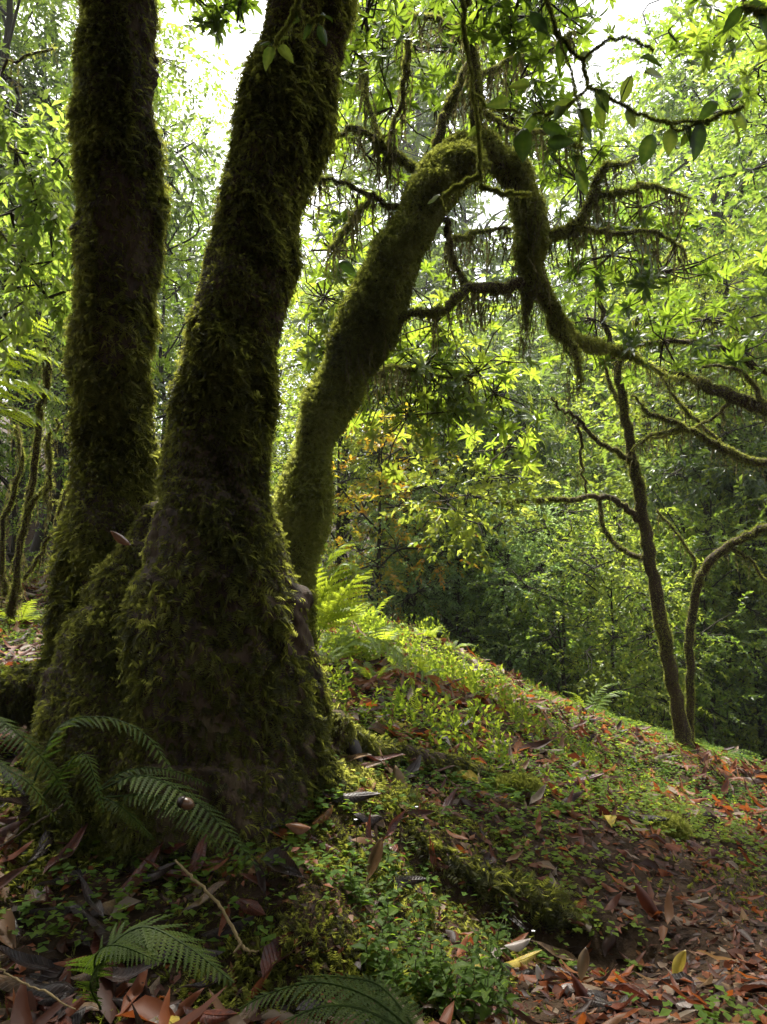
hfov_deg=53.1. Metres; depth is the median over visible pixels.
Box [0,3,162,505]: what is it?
forest tree
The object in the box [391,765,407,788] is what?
fallen leaf
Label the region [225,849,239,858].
fallen leaf
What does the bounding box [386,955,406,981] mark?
leafy herb
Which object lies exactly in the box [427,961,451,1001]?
leafy herb
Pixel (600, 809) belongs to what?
fallen leaf
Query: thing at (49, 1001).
fallen leaf
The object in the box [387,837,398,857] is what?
fallen leaf
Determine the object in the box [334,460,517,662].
shrub
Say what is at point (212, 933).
fallen leaf
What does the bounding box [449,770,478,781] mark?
fallen leaf
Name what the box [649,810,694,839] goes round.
moss mound
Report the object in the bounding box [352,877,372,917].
leafy herb
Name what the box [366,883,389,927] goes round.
leafy herb
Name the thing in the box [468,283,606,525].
forest tree
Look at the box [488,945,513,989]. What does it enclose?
leafy herb
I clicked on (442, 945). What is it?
leafy herb
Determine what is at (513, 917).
fallen leaf
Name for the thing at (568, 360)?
forest tree
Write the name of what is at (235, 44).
sky
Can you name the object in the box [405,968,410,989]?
leafy herb
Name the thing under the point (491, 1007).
fallen leaf
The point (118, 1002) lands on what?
fallen leaf
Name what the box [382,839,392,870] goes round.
leafy herb
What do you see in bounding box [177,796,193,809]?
nut
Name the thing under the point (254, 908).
fallen leaf
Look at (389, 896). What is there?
leafy herb
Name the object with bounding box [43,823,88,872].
fallen leaf
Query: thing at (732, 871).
ground moss
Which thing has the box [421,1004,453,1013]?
fallen leaf
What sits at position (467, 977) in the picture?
leafy herb
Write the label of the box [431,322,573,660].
forest tree
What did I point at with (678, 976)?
fallen leaf
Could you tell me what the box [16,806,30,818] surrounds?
fallen leaf
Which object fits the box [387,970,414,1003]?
leafy herb
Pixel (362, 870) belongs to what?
leafy herb
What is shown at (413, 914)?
leafy herb
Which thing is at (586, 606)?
shrub
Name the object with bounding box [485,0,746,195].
overhanging branch
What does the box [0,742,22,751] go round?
fallen leaf
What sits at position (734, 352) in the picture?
gnarled tree
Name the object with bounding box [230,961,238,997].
fallen leaf
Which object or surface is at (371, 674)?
fern
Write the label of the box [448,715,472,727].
fallen leaf
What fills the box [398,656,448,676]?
fern
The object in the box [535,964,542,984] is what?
fallen leaf
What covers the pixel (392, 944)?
leafy herb
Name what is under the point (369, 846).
leafy herb
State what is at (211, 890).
fallen leaf
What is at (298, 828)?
fallen leaf
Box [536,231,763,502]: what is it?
forest tree
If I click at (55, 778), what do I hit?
fern
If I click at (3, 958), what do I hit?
fallen leaf
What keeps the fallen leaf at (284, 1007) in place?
on the ground at (628, 940)
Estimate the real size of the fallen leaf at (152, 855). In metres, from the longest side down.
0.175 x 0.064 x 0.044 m
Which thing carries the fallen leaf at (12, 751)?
on the ground at (628, 940)
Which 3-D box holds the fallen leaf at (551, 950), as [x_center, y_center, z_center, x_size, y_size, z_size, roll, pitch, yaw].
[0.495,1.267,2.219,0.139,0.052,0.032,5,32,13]
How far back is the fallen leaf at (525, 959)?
1.91 m
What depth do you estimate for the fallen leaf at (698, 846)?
3.10 m
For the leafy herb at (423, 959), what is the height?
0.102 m
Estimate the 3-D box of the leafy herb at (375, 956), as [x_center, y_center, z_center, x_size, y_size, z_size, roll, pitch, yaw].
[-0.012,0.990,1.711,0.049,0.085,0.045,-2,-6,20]
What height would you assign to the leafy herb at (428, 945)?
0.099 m
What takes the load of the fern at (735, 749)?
on the ground at (628, 940)
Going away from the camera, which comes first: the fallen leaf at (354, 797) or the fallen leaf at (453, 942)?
the fallen leaf at (453, 942)
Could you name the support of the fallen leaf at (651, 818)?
on the ground at (628, 940)
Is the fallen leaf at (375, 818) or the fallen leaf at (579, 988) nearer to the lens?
the fallen leaf at (579, 988)
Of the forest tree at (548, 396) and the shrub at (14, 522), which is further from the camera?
the forest tree at (548, 396)
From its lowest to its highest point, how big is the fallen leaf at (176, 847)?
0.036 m
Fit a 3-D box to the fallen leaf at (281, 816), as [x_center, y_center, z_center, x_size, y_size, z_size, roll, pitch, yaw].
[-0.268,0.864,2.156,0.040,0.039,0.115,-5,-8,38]
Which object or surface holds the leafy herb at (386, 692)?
on the ground at (628, 940)
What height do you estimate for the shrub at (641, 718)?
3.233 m
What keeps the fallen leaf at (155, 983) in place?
on the ground at (628, 940)
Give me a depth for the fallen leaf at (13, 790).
2.27 m
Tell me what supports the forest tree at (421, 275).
on the ground at (628, 940)
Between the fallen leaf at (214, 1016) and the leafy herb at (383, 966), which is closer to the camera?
the fallen leaf at (214, 1016)
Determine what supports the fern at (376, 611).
on the ground at (628, 940)
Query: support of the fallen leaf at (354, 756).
on the ground at (628, 940)
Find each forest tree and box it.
[0,0,242,504]
[0,0,247,375]
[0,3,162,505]
[0,57,200,508]
[0,62,202,570]
[7,183,199,437]
[61,98,226,447]
[70,106,309,447]
[171,0,572,470]
[179,242,341,505]
[270,254,467,582]
[275,319,486,635]
[280,184,513,596]
[320,288,497,624]
[323,10,655,562]
[334,294,574,634]
[374,269,565,631]
[379,358,510,641]
[384,308,624,673]
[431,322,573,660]
[447,262,553,487]
[451,297,622,630]
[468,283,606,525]
[469,0,766,711]
[472,280,701,676]
[491,240,697,477]
[508,40,765,505]
[515,174,766,682]
[520,217,766,739]
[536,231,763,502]
[571,0,766,612]
[596,164,762,462]
[598,380,766,725]
[655,347,766,755]
[691,112,766,451]
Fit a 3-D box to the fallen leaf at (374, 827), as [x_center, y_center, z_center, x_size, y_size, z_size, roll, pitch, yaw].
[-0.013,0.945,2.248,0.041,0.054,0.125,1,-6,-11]
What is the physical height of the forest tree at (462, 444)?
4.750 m
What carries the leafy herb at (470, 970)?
on the ground at (628, 940)
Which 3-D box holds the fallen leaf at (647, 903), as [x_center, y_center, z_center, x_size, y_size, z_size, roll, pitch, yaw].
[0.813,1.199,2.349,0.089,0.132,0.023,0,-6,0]
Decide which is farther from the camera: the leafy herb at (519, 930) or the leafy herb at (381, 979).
the leafy herb at (519, 930)
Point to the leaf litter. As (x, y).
(22, 1005)
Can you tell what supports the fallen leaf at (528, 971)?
on the ground at (628, 940)
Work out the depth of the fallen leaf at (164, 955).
1.72 m
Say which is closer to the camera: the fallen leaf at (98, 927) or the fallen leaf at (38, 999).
the fallen leaf at (38, 999)
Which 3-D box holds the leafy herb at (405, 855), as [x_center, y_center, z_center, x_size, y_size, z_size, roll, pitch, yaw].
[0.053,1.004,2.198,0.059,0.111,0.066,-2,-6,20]
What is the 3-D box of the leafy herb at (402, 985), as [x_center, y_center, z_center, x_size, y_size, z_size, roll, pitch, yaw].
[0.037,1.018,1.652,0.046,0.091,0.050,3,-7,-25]
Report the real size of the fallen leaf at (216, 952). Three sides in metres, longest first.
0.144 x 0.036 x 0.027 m
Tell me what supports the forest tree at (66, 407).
on the ground at (628, 940)
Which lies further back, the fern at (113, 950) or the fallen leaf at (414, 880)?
the fallen leaf at (414, 880)
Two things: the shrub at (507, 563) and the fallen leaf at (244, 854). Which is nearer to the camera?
the fallen leaf at (244, 854)
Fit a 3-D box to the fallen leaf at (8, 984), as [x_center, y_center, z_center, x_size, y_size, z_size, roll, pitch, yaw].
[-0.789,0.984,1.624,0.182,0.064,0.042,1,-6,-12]
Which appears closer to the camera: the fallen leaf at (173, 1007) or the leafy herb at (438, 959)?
the fallen leaf at (173, 1007)
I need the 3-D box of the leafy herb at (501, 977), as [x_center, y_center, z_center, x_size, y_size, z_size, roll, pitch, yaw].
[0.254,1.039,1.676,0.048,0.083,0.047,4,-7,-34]
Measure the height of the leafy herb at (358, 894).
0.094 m
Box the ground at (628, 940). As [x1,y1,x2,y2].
[0,400,766,1023]
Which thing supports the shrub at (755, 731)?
on the ground at (628, 940)
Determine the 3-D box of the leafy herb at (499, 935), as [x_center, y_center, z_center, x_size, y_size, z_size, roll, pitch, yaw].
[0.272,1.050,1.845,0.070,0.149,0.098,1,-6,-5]
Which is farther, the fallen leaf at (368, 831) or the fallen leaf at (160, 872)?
the fallen leaf at (368, 831)
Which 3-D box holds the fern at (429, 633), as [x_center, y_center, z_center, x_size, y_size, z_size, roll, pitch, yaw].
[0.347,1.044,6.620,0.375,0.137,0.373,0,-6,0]
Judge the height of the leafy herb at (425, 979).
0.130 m
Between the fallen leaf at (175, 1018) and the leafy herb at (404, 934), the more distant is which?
the leafy herb at (404, 934)
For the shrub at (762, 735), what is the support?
on the ground at (628, 940)
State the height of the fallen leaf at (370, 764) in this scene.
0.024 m
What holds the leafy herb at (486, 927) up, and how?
on the ground at (628, 940)
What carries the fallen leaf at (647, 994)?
on the ground at (628, 940)
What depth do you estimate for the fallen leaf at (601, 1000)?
1.65 m
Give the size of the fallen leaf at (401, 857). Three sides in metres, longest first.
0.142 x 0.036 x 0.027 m
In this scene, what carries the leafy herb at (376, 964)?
on the ground at (628, 940)
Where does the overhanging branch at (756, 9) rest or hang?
attached to the mossy tree at (178, 630)
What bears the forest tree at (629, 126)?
on the ground at (628, 940)
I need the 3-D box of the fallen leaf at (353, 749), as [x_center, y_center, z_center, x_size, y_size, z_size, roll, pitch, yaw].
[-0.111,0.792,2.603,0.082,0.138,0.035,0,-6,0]
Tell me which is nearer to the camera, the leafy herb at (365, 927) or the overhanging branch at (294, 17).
the leafy herb at (365, 927)
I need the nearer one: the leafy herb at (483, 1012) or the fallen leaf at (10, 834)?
the leafy herb at (483, 1012)
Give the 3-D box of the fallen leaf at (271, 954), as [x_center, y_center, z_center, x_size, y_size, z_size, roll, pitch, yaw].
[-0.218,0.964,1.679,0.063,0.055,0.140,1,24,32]
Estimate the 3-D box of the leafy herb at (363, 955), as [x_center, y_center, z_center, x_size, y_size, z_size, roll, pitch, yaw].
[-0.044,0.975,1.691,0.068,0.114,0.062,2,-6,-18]
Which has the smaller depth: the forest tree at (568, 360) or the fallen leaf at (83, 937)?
the fallen leaf at (83, 937)
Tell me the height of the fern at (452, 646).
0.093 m
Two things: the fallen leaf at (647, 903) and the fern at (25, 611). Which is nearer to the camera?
the fallen leaf at (647, 903)
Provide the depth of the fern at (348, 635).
4.43 m
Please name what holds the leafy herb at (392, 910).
on the ground at (628, 940)
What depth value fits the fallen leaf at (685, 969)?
1.98 m
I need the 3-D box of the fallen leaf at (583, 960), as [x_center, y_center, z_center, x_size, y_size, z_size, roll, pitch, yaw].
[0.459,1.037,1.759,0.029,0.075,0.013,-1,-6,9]
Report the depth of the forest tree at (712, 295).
10.82 m
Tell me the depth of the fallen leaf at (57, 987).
1.61 m
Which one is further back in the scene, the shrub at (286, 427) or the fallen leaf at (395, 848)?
the shrub at (286, 427)
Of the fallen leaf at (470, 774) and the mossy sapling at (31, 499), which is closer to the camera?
the fallen leaf at (470, 774)
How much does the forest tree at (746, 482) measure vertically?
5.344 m
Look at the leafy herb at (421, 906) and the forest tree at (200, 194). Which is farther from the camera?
the forest tree at (200, 194)
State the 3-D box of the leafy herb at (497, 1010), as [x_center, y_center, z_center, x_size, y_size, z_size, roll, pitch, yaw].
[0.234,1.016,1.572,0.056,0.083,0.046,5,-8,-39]
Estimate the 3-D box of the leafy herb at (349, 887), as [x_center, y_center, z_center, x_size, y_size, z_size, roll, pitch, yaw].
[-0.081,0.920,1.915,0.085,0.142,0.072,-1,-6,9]
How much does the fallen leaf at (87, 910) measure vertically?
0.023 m
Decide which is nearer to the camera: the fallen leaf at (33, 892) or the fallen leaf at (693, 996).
the fallen leaf at (693, 996)
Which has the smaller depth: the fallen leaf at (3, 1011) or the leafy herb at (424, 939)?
the fallen leaf at (3, 1011)
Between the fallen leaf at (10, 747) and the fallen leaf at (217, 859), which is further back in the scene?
the fallen leaf at (10, 747)
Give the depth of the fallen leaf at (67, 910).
1.86 m
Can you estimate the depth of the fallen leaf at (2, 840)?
2.05 m
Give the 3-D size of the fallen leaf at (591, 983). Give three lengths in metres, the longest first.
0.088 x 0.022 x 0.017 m
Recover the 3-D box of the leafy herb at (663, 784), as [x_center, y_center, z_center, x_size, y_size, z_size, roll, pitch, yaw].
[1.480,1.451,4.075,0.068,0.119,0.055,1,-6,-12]
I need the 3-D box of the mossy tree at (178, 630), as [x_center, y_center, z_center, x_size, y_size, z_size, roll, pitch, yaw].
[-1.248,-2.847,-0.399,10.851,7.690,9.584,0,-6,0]
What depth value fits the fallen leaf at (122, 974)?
1.63 m
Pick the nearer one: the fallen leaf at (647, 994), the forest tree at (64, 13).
the fallen leaf at (647, 994)
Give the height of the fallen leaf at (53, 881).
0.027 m
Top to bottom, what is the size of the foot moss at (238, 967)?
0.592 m
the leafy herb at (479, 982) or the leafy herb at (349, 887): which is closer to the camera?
the leafy herb at (479, 982)
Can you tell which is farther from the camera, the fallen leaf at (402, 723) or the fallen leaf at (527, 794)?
the fallen leaf at (402, 723)
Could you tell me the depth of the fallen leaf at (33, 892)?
1.87 m
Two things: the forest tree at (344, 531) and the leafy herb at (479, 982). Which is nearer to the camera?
the leafy herb at (479, 982)
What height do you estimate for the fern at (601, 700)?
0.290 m
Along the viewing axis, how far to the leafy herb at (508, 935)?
2.05 m
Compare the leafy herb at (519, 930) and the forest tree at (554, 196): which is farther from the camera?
the forest tree at (554, 196)
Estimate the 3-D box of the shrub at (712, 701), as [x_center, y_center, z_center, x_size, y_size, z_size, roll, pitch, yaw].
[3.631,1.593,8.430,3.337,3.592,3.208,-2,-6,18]
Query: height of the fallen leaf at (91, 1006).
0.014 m
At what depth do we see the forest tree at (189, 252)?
15.51 m
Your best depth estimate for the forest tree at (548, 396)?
17.19 m
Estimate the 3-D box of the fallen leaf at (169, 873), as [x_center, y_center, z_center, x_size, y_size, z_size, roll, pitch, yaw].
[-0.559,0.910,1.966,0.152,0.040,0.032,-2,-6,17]
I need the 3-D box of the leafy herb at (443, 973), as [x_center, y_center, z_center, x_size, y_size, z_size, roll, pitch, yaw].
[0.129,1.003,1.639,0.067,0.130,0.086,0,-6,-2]
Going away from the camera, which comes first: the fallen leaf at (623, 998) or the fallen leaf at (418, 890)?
the fallen leaf at (623, 998)
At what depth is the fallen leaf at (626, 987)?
1.70 m
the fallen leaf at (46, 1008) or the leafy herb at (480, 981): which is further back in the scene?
the leafy herb at (480, 981)
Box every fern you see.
[0,260,66,442]
[0,599,43,626]
[0,715,175,823]
[64,914,234,1009]
[95,766,260,871]
[238,973,425,1023]
[315,542,372,636]
[315,600,444,695]
[317,622,399,657]
[318,629,370,653]
[319,647,360,665]
[327,602,366,626]
[342,659,402,678]
[354,595,393,623]
[360,622,414,648]
[369,644,426,664]
[391,680,477,722]
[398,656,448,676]
[411,626,442,637]
[440,640,477,651]
[565,683,636,710]
[725,748,763,767]
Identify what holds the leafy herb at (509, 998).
on the ground at (628, 940)
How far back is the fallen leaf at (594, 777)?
3.38 m
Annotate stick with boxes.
[0,803,62,846]
[0,968,75,1009]
[175,859,258,953]
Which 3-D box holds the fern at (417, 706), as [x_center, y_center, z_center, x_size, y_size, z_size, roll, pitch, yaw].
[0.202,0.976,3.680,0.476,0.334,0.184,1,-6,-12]
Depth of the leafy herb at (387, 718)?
3.27 m
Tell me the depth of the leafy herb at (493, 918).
2.25 m
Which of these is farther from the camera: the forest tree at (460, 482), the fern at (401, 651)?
the forest tree at (460, 482)
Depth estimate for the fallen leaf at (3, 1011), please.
1.55 m
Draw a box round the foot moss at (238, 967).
[0,746,587,1023]
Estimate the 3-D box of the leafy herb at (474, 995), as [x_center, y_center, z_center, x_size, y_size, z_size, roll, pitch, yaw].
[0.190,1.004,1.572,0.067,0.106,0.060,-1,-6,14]
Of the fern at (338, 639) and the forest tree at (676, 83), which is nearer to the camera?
the fern at (338, 639)
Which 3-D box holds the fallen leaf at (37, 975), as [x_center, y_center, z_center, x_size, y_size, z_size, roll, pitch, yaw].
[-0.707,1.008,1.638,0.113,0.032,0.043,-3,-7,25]
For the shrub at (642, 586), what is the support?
on the ground at (628, 940)
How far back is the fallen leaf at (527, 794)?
2.97 m
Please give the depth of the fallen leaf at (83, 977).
1.65 m
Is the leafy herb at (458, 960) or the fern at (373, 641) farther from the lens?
the fern at (373, 641)
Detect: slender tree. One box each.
[377,233,694,749]
[656,507,766,746]
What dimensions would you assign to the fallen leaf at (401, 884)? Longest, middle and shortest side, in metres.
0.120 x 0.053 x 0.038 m
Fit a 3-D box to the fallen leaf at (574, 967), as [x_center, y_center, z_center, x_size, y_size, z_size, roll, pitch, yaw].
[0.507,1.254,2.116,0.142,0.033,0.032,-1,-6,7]
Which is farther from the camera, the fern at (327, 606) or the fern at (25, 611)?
the fern at (25, 611)
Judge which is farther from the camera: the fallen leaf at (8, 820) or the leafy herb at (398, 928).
the fallen leaf at (8, 820)
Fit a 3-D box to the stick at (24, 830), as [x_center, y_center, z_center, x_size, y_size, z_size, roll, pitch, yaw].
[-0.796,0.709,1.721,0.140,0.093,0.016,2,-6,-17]
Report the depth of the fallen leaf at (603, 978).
1.77 m
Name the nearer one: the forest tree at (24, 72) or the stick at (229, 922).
the stick at (229, 922)
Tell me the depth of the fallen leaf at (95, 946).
1.74 m
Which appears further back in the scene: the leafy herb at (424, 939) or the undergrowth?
the undergrowth
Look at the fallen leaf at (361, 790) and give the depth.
2.39 m
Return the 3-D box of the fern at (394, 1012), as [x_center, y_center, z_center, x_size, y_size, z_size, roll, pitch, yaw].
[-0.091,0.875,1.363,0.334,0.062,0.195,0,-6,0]
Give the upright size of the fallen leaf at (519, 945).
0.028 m
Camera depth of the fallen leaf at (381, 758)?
2.68 m
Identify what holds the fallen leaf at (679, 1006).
on the ground at (628, 940)
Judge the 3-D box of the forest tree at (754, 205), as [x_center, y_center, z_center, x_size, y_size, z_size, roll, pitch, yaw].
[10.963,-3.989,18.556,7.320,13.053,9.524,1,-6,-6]
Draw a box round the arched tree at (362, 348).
[272,0,742,648]
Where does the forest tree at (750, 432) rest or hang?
on the ground at (628, 940)
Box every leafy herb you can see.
[337,850,368,908]
[339,858,373,901]
[346,876,373,903]
[349,928,381,978]
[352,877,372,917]
[356,839,373,877]
[356,913,378,953]
[359,858,369,889]
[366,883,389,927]
[368,936,387,969]
[369,957,393,985]
[369,978,394,1008]
[372,959,394,980]
[374,891,398,957]
[375,842,398,891]
[375,876,404,915]
[376,899,394,924]
[377,703,389,731]
[377,928,407,992]
[378,681,391,709]
[379,895,402,933]
[379,958,406,995]
[380,885,397,915]
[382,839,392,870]
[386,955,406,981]
[387,915,412,940]
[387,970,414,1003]
[390,841,412,874]
[394,963,409,997]
[395,923,419,972]
[396,925,411,953]
[398,896,422,944]
[401,924,418,953]
[403,947,445,1004]
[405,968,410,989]
[408,943,444,1011]
[408,980,424,1005]
[411,893,433,935]
[413,876,445,929]
[416,923,439,968]
[416,966,435,1004]
[417,942,431,987]
[419,924,447,956]
[422,945,449,991]
[427,941,470,1015]
[427,950,448,990]
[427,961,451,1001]
[428,950,455,1004]
[432,934,453,968]
[443,983,465,1019]
[444,976,463,1002]
[449,930,489,983]
[451,956,478,1012]
[452,954,475,984]
[457,968,476,1001]
[459,963,485,1012]
[459,975,492,1023]
[461,978,470,1005]
[468,962,491,1005]
[470,944,505,1006]
[470,972,493,1003]
[471,958,504,1021]
[479,918,495,946]
[481,933,513,976]
[483,914,511,973]
[486,988,509,1016]
[488,913,500,931]
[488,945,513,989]
[493,974,529,1016]
[495,968,508,1004]
[497,895,514,926]
[499,918,513,948]
[500,928,516,961]
[508,914,525,938]
[623,768,635,794]
[633,759,644,780]
[655,774,669,790]
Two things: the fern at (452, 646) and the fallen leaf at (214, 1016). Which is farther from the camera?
the fern at (452, 646)
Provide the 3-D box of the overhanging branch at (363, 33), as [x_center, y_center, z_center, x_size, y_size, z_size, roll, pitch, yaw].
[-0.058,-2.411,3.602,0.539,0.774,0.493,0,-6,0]
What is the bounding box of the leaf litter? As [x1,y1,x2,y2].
[0,569,766,1023]
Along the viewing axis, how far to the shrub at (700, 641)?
11.85 m
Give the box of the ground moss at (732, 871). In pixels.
[0,573,766,1023]
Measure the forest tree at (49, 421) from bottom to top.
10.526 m
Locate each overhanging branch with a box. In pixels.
[163,0,263,50]
[260,0,332,71]
[339,0,427,83]
[339,0,532,276]
[427,0,610,95]
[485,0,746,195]
[648,0,766,130]
[722,0,766,40]
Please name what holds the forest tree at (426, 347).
on the ground at (628, 940)
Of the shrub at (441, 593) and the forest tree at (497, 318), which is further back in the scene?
the forest tree at (497, 318)
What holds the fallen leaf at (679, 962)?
on the ground at (628, 940)
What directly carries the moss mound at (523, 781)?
on the ground at (628, 940)
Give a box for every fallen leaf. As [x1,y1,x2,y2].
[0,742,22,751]
[0,795,33,806]
[0,812,33,823]
[0,836,13,850]
[0,945,54,969]
[0,954,8,962]
[0,974,47,992]
[0,1008,11,1019]
[2,744,19,759]
[2,771,24,795]
[5,827,18,841]
[11,902,23,935]
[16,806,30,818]
[16,838,26,854]
[18,903,78,915]
[20,977,72,997]
[26,888,45,902]
[27,823,54,862]
[29,973,74,987]
[33,965,67,1006]
[34,995,55,1010]
[35,869,85,885]
[37,987,77,1005]
[41,885,55,906]
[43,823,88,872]
[43,1006,89,1016]
[49,958,58,962]
[53,865,71,881]
[55,1016,71,1023]
[56,993,69,1018]
[66,935,90,946]
[69,902,103,919]
[70,960,118,980]
[70,1006,85,1023]
[76,871,102,916]
[78,1002,99,1010]
[80,906,146,961]
[80,908,99,916]
[89,892,134,914]
[89,961,160,981]
[90,920,120,953]
[110,530,130,544]
[111,841,163,895]
[111,997,163,1007]
[116,962,129,982]
[123,976,159,1018]
[125,982,150,1003]
[140,858,187,876]
[142,862,175,881]
[153,939,173,948]
[153,1003,178,1023]
[157,937,186,959]
[160,843,185,853]
[163,875,180,880]
[169,1015,179,1023]
[177,944,224,961]
[177,973,227,988]
[178,881,226,916]
[183,1006,237,1023]
[186,833,207,877]
[200,916,254,938]
[202,847,238,867]
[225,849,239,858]
[226,846,256,866]
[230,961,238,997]
[235,898,265,915]
[239,1000,258,1021]
[260,847,302,876]
[260,932,301,978]
[270,811,297,829]
[275,1005,295,1010]
[285,823,310,834]
[296,994,325,1012]
[306,832,341,851]
[312,805,332,823]
[323,791,380,803]
[338,753,370,761]
[344,736,362,763]
[347,835,370,857]
[354,812,383,825]
[355,761,384,768]
[355,784,368,791]
[364,753,405,760]
[366,805,372,850]
[366,838,382,880]
[368,722,391,736]
[372,824,387,846]
[385,807,406,836]
[387,760,399,768]
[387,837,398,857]
[390,875,425,886]
[390,883,404,903]
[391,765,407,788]
[395,721,411,727]
[398,853,404,873]
[403,754,420,778]
[404,869,423,894]
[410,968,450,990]
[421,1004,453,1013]
[442,787,457,814]
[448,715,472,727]
[448,937,467,944]
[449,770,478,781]
[453,1005,479,1019]
[467,999,501,1012]
[497,896,529,931]
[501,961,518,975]
[504,938,530,951]
[504,950,541,967]
[511,969,535,978]
[521,791,530,797]
[531,940,576,960]
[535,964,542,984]
[537,989,555,999]
[542,962,593,972]
[561,983,576,996]
[562,773,604,786]
[571,973,589,996]
[576,977,595,985]
[577,947,589,980]
[581,997,611,1009]
[587,990,616,999]
[590,971,619,990]
[591,964,616,981]
[593,804,615,821]
[593,997,617,1011]
[596,1007,610,1013]
[602,811,616,826]
[605,994,637,1009]
[605,995,629,1009]
[613,982,648,999]
[624,805,648,821]
[625,813,669,823]
[634,882,660,918]
[635,985,656,997]
[641,1000,676,1008]
[656,971,696,985]
[672,950,685,973]
[676,1002,692,1009]
[677,990,700,999]
[682,962,687,973]
[686,840,719,855]
[696,974,712,988]
[703,812,723,825]
[712,979,742,993]
[757,974,766,978]
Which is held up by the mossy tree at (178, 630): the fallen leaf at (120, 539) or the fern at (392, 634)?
the fallen leaf at (120, 539)
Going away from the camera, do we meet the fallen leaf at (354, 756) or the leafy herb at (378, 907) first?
the leafy herb at (378, 907)
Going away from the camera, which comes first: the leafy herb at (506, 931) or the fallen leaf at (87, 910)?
the fallen leaf at (87, 910)
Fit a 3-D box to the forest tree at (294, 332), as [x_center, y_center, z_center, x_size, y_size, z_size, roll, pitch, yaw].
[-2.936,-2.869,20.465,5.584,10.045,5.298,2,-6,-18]
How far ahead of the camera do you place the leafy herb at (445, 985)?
1.62 m
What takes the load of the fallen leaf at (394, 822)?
on the ground at (628, 940)
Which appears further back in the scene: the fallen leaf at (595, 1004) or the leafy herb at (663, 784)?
the leafy herb at (663, 784)
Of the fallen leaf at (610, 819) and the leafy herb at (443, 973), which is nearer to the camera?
the leafy herb at (443, 973)
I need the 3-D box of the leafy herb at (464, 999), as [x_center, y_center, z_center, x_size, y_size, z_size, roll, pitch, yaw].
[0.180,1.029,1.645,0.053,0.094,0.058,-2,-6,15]
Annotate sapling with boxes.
[0,43,75,392]
[0,339,70,645]
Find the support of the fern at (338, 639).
on the ground at (628, 940)
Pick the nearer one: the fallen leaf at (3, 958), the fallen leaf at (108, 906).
the fallen leaf at (3, 958)
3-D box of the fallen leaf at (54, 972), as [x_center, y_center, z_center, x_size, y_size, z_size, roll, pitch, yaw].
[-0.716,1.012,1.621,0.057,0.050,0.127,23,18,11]
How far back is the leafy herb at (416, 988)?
1.64 m
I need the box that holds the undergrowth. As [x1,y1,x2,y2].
[316,586,759,865]
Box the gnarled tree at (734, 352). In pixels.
[609,245,766,483]
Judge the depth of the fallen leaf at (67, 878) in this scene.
1.96 m
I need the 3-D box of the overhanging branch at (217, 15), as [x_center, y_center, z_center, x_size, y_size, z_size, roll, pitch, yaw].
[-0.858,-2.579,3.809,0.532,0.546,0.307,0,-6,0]
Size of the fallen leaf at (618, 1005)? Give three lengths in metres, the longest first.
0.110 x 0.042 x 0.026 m
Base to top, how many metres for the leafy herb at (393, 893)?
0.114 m
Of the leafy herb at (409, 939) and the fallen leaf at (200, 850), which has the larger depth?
the fallen leaf at (200, 850)
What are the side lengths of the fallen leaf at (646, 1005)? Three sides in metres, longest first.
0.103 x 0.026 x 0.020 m
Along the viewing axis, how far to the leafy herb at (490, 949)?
1.82 m
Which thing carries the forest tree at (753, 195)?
on the ground at (628, 940)
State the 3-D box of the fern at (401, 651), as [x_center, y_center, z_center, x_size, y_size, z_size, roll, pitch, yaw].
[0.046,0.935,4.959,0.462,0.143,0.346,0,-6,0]
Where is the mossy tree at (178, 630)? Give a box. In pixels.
[0,0,608,938]
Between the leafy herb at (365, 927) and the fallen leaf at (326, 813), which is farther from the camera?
the fallen leaf at (326, 813)
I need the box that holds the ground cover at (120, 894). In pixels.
[0,568,766,1023]
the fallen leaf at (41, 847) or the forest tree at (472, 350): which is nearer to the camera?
the fallen leaf at (41, 847)
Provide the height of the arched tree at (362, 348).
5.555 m
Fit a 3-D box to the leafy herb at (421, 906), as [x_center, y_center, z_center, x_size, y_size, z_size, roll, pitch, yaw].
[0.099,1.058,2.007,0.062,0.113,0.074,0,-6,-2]
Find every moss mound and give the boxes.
[484,770,543,797]
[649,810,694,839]
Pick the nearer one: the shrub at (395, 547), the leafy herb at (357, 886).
the leafy herb at (357, 886)
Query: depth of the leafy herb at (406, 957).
1.77 m
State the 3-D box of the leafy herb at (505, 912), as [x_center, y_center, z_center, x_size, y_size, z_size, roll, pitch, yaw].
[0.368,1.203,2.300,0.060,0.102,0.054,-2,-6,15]
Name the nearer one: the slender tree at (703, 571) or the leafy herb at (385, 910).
the leafy herb at (385, 910)
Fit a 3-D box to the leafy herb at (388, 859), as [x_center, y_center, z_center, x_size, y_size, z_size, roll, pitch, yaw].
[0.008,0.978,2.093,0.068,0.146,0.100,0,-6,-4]
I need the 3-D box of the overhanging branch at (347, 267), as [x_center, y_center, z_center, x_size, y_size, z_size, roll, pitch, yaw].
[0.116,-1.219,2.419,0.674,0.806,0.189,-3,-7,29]
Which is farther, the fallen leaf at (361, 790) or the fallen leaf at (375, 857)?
the fallen leaf at (361, 790)
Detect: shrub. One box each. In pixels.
[0,270,72,580]
[9,298,299,547]
[270,373,504,602]
[318,386,485,624]
[328,481,548,675]
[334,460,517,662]
[373,475,586,670]
[390,475,606,692]
[419,479,597,693]
[444,479,670,731]
[449,476,656,715]
[484,477,753,748]
[484,500,659,707]
[509,500,729,734]
[539,457,764,724]
[561,527,766,745]
[565,469,766,757]
[569,497,766,757]
[591,516,763,749]
[607,538,766,760]
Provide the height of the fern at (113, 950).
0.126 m
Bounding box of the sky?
[0,0,766,482]
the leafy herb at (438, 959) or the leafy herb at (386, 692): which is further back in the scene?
the leafy herb at (386, 692)

